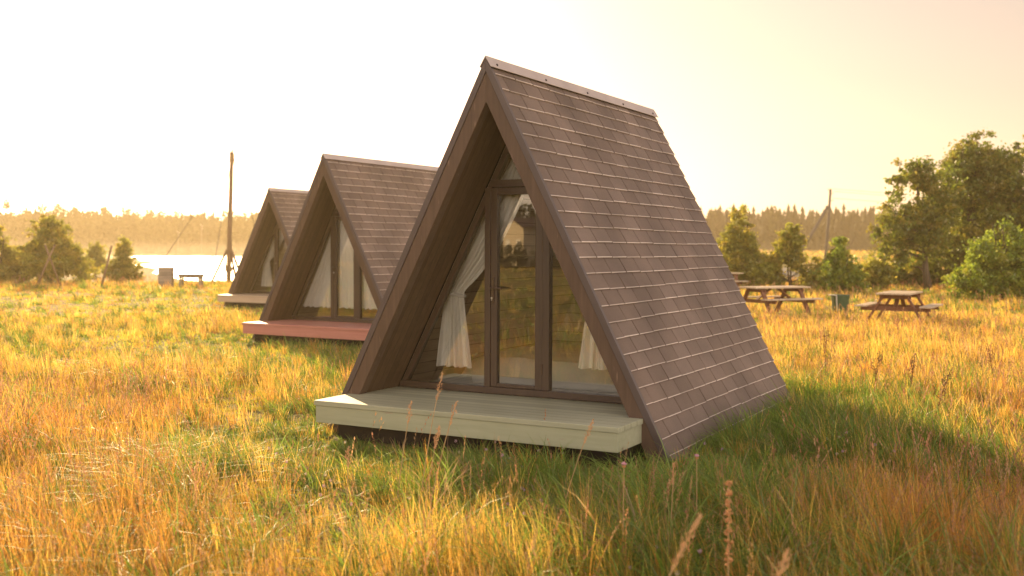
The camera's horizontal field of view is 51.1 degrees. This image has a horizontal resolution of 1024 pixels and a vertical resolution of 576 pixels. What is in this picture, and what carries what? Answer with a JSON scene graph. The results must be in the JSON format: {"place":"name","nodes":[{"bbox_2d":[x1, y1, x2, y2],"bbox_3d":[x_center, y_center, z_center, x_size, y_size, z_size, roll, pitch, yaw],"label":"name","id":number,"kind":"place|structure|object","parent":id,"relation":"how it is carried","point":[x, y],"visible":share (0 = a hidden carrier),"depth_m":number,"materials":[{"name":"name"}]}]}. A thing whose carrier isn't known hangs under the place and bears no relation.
{"place":"outdoors","nodes":[
{"label":"outdoors","id":0,"kind":"place"},
{"bbox_2d":[131,256,807,280],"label":"lake water","id":1,"kind":"structure","parent":0,"point":[193,264],"depth_m":117.49,"materials":[{"name":"grey liquid"}]},
{"bbox_2d":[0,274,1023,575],"bbox_3d":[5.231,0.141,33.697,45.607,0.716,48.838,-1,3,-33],"label":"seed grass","id":2,"kind":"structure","parent":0,"point":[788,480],"depth_m":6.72,"materials":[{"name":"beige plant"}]},
{"bbox_2d":[0,248,1023,575],"bbox_3d":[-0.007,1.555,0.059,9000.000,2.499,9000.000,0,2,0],"label":"meadow ground","id":3,"kind":"structure","parent":0,"point":[148,274],"depth_m":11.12,"materials":[{"name":"green plant"}]},
{"bbox_2d":[0,224,23,283],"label":"bush","id":4,"kind":"object","parent":3,"relation":"on","point":[8,273],"visible":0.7,"depth_m":45.89,"materials":[{"name":"green plant"}]},
{"bbox_2d":[0,242,32,282],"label":"bush","id":5,"kind":"object","parent":3,"relation":"on","point":[5,254],"visible":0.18,"depth_m":46.58,"materials":[{"name":"green plant"}]},
{"bbox_2d":[35,245,60,287],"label":"trestle","id":6,"kind":"object","parent":3,"relation":"on","point":[45,266],"visible":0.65,"depth_m":40.94,"materials":[{"name":"brown wood"}]},
{"bbox_2d":[3,214,100,282],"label":"bush","id":7,"kind":"object","parent":3,"relation":"on","point":[68,260],"visible":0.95,"depth_m":45.63,"materials":[{"name":"green plant"}]},
{"bbox_2d":[83,240,108,276],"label":"bush","id":8,"kind":"object","parent":3,"relation":"on","point":[96,252],"visible":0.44,"depth_m":63.85,"materials":[{"name":"green plant"}]},
{"bbox_2d":[100,246,111,287],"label":"leaning post","id":9,"kind":"object","parent":3,"relation":"on","point":[106,267],"visible":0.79,"depth_m":41.02,"materials":[{"name":"brown wood"}]},
{"bbox_2d":[94,235,145,282],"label":"bush","id":10,"kind":"object","parent":3,"relation":"on","point":[122,264],"visible":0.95,"depth_m":49.71,"materials":[{"name":"green plant"}]},
{"bbox_2d":[0,198,258,253],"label":"lakeside forest","id":11,"kind":"object","parent":3,"relation":"on","point":[151,232],"visible":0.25,"depth_m":240.03,"materials":[{"name":"green plant"}]},
{"bbox_2d":[157,267,174,286],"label":"storage box","id":12,"kind":"object","parent":3,"relation":"on","point":[165,274],"visible":0.93,"depth_m":41.80,"materials":[{"name":"grey wood"}]},
{"bbox_2d":[177,232,178,253],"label":"utility pole","id":13,"kind":"object","parent":3,"relation":"on","point":[177,243],"visible":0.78,"depth_m":235.72,"materials":[{"name":"wood"}]},
{"bbox_2d":[175,274,206,287],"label":"table","id":14,"kind":"object","parent":3,"relation":"on","point":[200,277],"visible":0.93,"depth_m":41.79,"materials":[{"name":"wood"}]},
{"bbox_2d":[200,224,202,253],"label":"utility pole","id":15,"kind":"object","parent":3,"relation":"on","point":[201,238],"visible":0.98,"depth_m":237.65,"materials":[{"name":"wood"}]},
{"bbox_2d":[156,146,254,282],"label":"timber mast","id":16,"kind":"object","parent":3,"relation":"on","point":[230,258],"visible":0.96,"depth_m":47.88,"materials":[{"name":"wood"}]},
{"bbox_2d":[217,187,308,307],"bbox_3d":[-5.860,-1.143,30.940,3.387,3.337,4.437,1,2,28],"label":"frame cabin","id":17,"kind":"object","parent":3,"relation":"on","point":[265,248],"visible":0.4,"depth_m":29.97,"materials":[{"name":"brown wood"}]},
{"bbox_2d":[275,227,279,274],"bbox_3d":[-6.409,-0.797,30.016,0.540,1.820,0.132,1,2,28],"label":"door","id":18,"kind":"structure","parent":17,"relation":"in","point":[277,228],"depth_m":30.12,"materials":[{"name":"brown wood"}]},
{"bbox_2d":[242,153,438,347],"bbox_3d":[-2.405,-0.716,20.065,3.388,3.337,4.437,2,2,30],"label":"frame cabin","id":19,"kind":"object","parent":3,"relation":"on","point":[356,221],"visible":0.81,"depth_m":19.15,"materials":[{"name":"brown wood"}]},
{"bbox_2d":[332,216,356,318],"bbox_3d":[-2.986,-0.371,19.163,0.540,1.820,0.132,2,2,30],"label":"door","id":20,"kind":"structure","parent":19,"relation":"in","point":[335,220],"depth_m":19.27,"materials":[{"name":"brown wood"}]},
{"bbox_2d":[345,446,351,548],"bbox_3d":[-0.932,1.194,6.073,0.045,0.603,0.036,-1,3,-39],"label":"seed stalk","id":21,"kind":"object","parent":3,"relation":"on","point":[348,450],"visible":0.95,"depth_m":6.06,"materials":[{"name":"plant"}]},
{"bbox_2d":[396,401,411,505],"bbox_3d":[-0.687,1.084,6.838,0.116,0.747,0.038,1,2,24],"label":"seed stalk","id":22,"kind":"object","parent":3,"relation":"on","point":[404,444],"visible":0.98,"depth_m":6.83,"materials":[{"name":"plant"}]},
{"bbox_2d":[421,425,440,538],"bbox_3d":[-0.474,1.141,6.259,0.120,0.692,0.033,0,2,0],"label":"seed stalk","id":23,"kind":"object","parent":3,"relation":"on","point":[436,440],"visible":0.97,"depth_m":6.25,"materials":[{"name":"plant"}]},
{"bbox_2d":[422,372,442,486],"bbox_3d":[-0.524,1.000,6.960,0.164,0.913,0.036,-1,2,-23],"label":"seed stalk","id":24,"kind":"object","parent":3,"relation":"on","point":[431,426],"visible":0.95,"depth_m":6.95,"materials":[{"name":"plant"}]},
{"bbox_2d":[429,401,457,512],"bbox_3d":[-0.430,1.080,6.628,0.197,0.775,0.036,0,2,2],"label":"seed stalk","id":25,"kind":"object","parent":3,"relation":"on","point":[444,444],"visible":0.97,"depth_m":6.63,"materials":[{"name":"plant"}]},
{"bbox_2d":[314,55,791,467],"bbox_3d":[0.592,-0.345,10.601,3.385,3.336,4.437,1,2,28],"label":"frame cabin","id":26,"kind":"object","parent":3,"relation":"on","point":[553,210],"visible":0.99,"depth_m":9.68,"materials":[{"name":"brown wood"}]},
{"bbox_2d":[489,187,542,389],"bbox_3d":[0.041,0.001,9.678,0.540,1.820,0.132,1,2,28],"label":"door","id":27,"kind":"structure","parent":26,"relation":"in","point":[495,288],"depth_m":9.76,"materials":[{"name":"brown wood"}]},
{"bbox_2d":[461,343,617,392],"bbox_3d":[0.872,0.803,11.173,2.040,0.281,2.050,1,2,28],"label":"bed","id":28,"kind":"object","parent":26,"relation":"on","point":[517,365],"visible":0.36,"depth_m":10.47,"materials":[{"name":"fabric"}]},
{"bbox_2d":[560,419,593,518],"bbox_3d":[0.371,1.130,6.323,0.224,0.726,0.034,1,2,6],"label":"seed stalk","id":29,"kind":"object","parent":3,"relation":"on","point":[588,434],"visible":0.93,"depth_m":6.32,"materials":[{"name":"plant"}]},
{"bbox_2d":[267,431,895,574],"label":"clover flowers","id":30,"kind":"object","parent":3,"relation":"on","point":[421,542],"visible":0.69,"depth_m":6.89,"materials":[{"name":"plant"}]},
{"bbox_2d":[622,462,626,560],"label":"wildflower","id":31,"kind":"object","parent":3,"relation":"on","point":[624,464],"visible":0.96,"depth_m":5.44,"materials":[{"name":"plant"}]},
{"bbox_2d":[669,462,676,547],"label":"seed stalk","id":32,"kind":"object","parent":3,"relation":"on","point":[673,475],"visible":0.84,"depth_m":5.65,"materials":[{"name":"plant"}]},
{"bbox_2d":[669,512,701,575],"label":"seed stalk","id":33,"kind":"object","parent":3,"relation":"on","point":[683,544],"visible":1,"depth_m":3.31,"materials":[{"name":"plant"}]},
{"bbox_2d":[695,454,698,517],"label":"wildflower","id":34,"kind":"object","parent":3,"relation":"on","point":[696,457],"visible":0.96,"depth_m":5.94,"materials":[{"name":"plant"}]},
{"bbox_2d":[723,479,733,575],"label":"seed stalk","id":35,"kind":"object","parent":3,"relation":"on","point":[728,530],"visible":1,"depth_m":4.33,"materials":[{"name":"plant"}]},
{"bbox_2d":[731,272,747,291],"bbox_3d":[7.708,-0.190,40.020,1.700,0.769,1.634,0,2,-10],"label":"picnic table","id":36,"kind":"object","parent":3,"relation":"on","point":[735,274],"visible":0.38,"depth_m":39.74,"materials":[{"name":"brown wood"}]},
{"bbox_2d":[716,205,782,285],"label":"bush","id":37,"kind":"object","parent":3,"relation":"on","point":[739,247],"visible":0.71,"depth_m":43.55,"materials":[{"name":"green plant"}]},
{"bbox_2d":[737,222,823,286],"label":"bush","id":38,"kind":"object","parent":3,"relation":"on","point":[788,247],"visible":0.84,"depth_m":42.69,"materials":[{"name":"green plant"}]},
{"bbox_2d":[738,286,822,312],"bbox_3d":[6.734,0.344,27.531,1.800,0.769,1.634,-1,2,-27],"label":"picnic table","id":39,"kind":"object","parent":3,"relation":"on","point":[762,290],"visible":0.88,"depth_m":27.38,"materials":[{"name":"brown wood"}]},
{"bbox_2d":[773,548,789,575],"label":"seed stalk","id":40,"kind":"object","parent":3,"relation":"on","point":[786,553],"visible":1,"depth_m":3.23,"materials":[{"name":"plant"}]},
{"bbox_2d":[789,188,833,270],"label":"utility pole","id":41,"kind":"object","parent":3,"relation":"on","point":[828,207],"visible":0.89,"depth_m":97.74,"materials":[{"name":"wood"}]},
{"bbox_2d":[821,327,829,374],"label":"dock plant","id":42,"kind":"object","parent":3,"relation":"on","point":[825,346],"visible":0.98,"depth_m":13.55,"materials":[{"name":"brown plant"}]},
{"bbox_2d":[700,203,959,251],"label":"spruce forest","id":43,"kind":"object","parent":3,"relation":"on","point":[851,225],"visible":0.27,"depth_m":197.78,"materials":[{"name":"green plant"}]},
{"bbox_2d":[808,235,870,293],"bbox_3d":[12.214,-0.798,39.971,2.292,2.375,1.893,0,2,0],"label":"bush","id":44,"kind":"object","parent":3,"relation":"on","point":[840,272],"visible":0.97,"depth_m":39.69,"materials":[{"name":"green plant"}]},
{"bbox_2d":[829,294,849,312],"bbox_3d":[8.572,0.433,28.031,0.452,0.528,0.424,0,2,-15],"label":"trash bin","id":45,"kind":"object","parent":3,"relation":"on","point":[842,300],"visible":0.78,"depth_m":27.86,"materials":[{"name":"green plastic"}]},
{"bbox_2d":[871,351,882,399],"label":"dock plant","id":46,"kind":"object","parent":3,"relation":"on","point":[877,367],"visible":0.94,"depth_m":11.52,"materials":[{"name":"brown plant"}]},
{"bbox_2d":[859,246,900,290],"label":"bush","id":47,"kind":"object","parent":3,"relation":"on","point":[878,271],"visible":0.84,"depth_m":41.70,"materials":[{"name":"green plant"}]},
{"bbox_2d":[855,290,943,320],"bbox_3d":[8.878,0.476,24.534,1.634,0.769,1.750,2,2,30],"label":"picnic table","id":48,"kind":"object","parent":3,"relation":"on","point":[898,296],"visible":0.99,"depth_m":24.16,"materials":[{"name":"brown wood"}]},
{"bbox_2d":[908,353,916,398],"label":"dock plant","id":49,"kind":"object","parent":3,"relation":"on","point":[912,371],"visible":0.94,"depth_m":11.26,"materials":[{"name":"brown plant"}]},
{"bbox_2d":[866,155,973,290],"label":"broadleaf tree","id":50,"kind":"object","parent":3,"relation":"on","point":[911,230],"visible":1,"depth_m":41.57,"materials":[{"name":"green plant"}]},
{"bbox_2d":[888,250,951,286],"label":"bush","id":51,"kind":"object","parent":3,"relation":"on","point":[905,275],"visible":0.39,"depth_m":45.35,"materials":[{"name":"green plant"}]},
{"bbox_2d":[934,369,951,415],"bbox_3d":[4.037,1.061,10.065,0.175,0.595,0.126,1,2,24],"label":"dock plant","id":52,"kind":"object","parent":3,"relation":"on","point":[945,383],"visible":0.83,"depth_m":10.06,"materials":[{"name":"brown plant"}]},
{"bbox_2d":[921,127,1023,283],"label":"broadleaf tree","id":53,"kind":"object","parent":3,"relation":"on","point":[960,154],"visible":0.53,"depth_m":43.30,"materials":[{"name":"green plant"}]},
{"bbox_2d":[939,215,1023,301],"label":"bush","id":54,"kind":"object","parent":3,"relation":"on","point":[997,268],"visible":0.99,"depth_m":34.09,"materials":[{"name":"green plant"}]},
{"bbox_2d":[953,134,1023,261],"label":"broadleaf tree","id":55,"kind":"object","parent":3,"relation":"on","point":[1014,183],"visible":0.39,"depth_m":42.49,"materials":[{"name":"green plant"}]},
{"bbox_2d":[985,343,995,376],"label":"dock plant","id":56,"kind":"object","parent":3,"relation":"on","point":[990,355],"visible":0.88,"depth_m":13.05,"materials":[{"name":"brown plant"}]},
{"bbox_2d":[0,0,1023,219],"label":"sky","id":57,"kind":"structure","parent":0,"point":[136,105],"materials":[{"name":"white"}]}
]}

